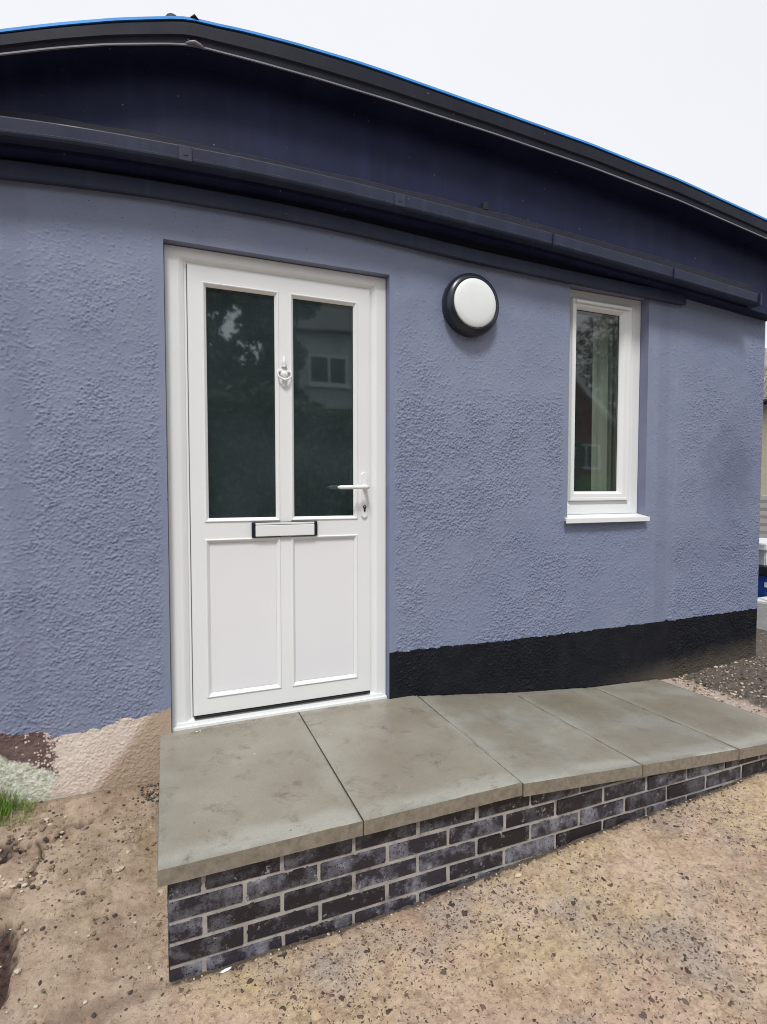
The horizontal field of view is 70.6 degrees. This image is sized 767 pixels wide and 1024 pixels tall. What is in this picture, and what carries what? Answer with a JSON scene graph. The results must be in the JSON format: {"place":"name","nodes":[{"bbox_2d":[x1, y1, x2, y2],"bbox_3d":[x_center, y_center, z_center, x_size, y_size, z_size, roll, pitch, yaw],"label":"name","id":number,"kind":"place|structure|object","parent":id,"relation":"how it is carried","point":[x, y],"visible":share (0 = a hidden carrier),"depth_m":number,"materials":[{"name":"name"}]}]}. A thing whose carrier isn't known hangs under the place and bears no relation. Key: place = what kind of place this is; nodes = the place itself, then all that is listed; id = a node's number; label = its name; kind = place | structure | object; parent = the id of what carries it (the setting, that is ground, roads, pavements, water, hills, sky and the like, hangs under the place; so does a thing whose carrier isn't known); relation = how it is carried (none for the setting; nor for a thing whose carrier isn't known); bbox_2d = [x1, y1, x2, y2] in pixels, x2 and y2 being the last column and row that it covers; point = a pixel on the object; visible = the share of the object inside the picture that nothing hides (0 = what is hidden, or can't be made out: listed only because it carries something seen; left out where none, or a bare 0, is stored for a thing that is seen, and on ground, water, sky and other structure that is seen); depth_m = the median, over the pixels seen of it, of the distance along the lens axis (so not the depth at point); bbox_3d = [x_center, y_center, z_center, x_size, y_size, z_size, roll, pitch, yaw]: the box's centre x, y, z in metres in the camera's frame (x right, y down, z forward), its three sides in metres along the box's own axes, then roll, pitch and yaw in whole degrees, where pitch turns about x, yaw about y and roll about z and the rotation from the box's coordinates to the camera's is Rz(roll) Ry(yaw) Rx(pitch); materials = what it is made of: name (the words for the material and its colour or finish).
{"place":"outdoors","nodes":[
{"label":"outdoors","id":0,"kind":"place"},
{"bbox_2d":[0,629,766,1023],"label":"ground","id":1,"kind":"structure","parent":0,"point":[666,967],"depth_m":1.65,"materials":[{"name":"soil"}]},
{"bbox_2d":[0,780,69,840],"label":"grass","id":2,"kind":"structure","parent":1,"relation":"on","point":[7,806],"depth_m":2.06,"materials":[{"name":"green plant"}]},
{"bbox_2d":[0,13,766,804],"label":"house","id":3,"kind":"structure","parent":1,"relation":"on","point":[278,435],"depth_m":2.57,"materials":[{"name":"blue paint"}]},
{"bbox_2d":[187,264,369,715],"bbox_3d":[-0.444,-0.083,2.478,0.827,1.952,0.107,-1,3,-22],"label":"door","id":4,"kind":"structure","parent":3,"relation":"in","point":[281,601],"depth_m":2.49,"materials":[{"name":"white plastic"}]},
{"bbox_2d":[442,273,498,337],"bbox_3d":[0.446,-1.040,2.719,0.311,0.311,0.085,-1,3,-22],"label":"wall lamp","id":5,"kind":"object","parent":3,"relation":"attached to","point":[470,305],"visible":1,"depth_m":2.68,"materials":[{"name":"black plastic"}]},
{"bbox_2d":[564,289,649,523],"bbox_3d":[1.273,-0.604,3.163,0.620,1.322,0.159,-1,3,-22],"label":"window","id":6,"kind":"structure","parent":3,"relation":"in","point":[595,506],"depth_m":3.22,"materials":[{"name":"white plastic"}]},
{"bbox_2d":[591,313,626,513],"bbox_3d":[1.383,-0.304,3.344,0.285,2.000,0.061,-1,3,-22],"label":"curtain","id":7,"kind":"object","parent":3,"relation":"hanging from","point":[602,370],"visible":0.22,"depth_m":3.31,"materials":[{"name":"white fabric"}]},
{"bbox_2d":[157,679,766,982],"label":"entrance ramp","id":8,"kind":"structure","parent":1,"relation":"on","point":[299,826],"depth_m":1.96,"materials":[{"name":"grey concrete"}]},
{"bbox_2d":[757,597,766,630],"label":"white block","id":9,"kind":"structure","parent":1,"relation":"on","point":[761,613],"depth_m":4.35,"materials":[{"name":"white"}]},
{"bbox_2d":[758,565,766,596],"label":"recycling box","id":10,"kind":"object","parent":1,"relation":"on","point":[762,581],"visible":0.22,"depth_m":4.59,"materials":[{"name":"blue plastic"}]},
{"bbox_2d":[759,496,766,537],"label":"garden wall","id":11,"kind":"structure","parent":1,"relation":"on","point":[763,518],"depth_m":7.04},
{"bbox_2d":[761,348,766,495],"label":"neighbour house","id":12,"kind":"structure","parent":1,"relation":"on","point":[764,465],"depth_m":10.23,"materials":[{"name":"grey tile"}]},
{"bbox_2d":[0,0,766,347],"label":"sky","id":13,"kind":"structure","parent":0,"point":[676,88],"materials":[{"name":"white"}]},
{"bbox_2d":[759,538,766,565],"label":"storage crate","id":14,"kind":"object","parent":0,"point":[762,551],"visible":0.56,"depth_m":4.60,"materials":[{"name":"white plastic"}]}
]}

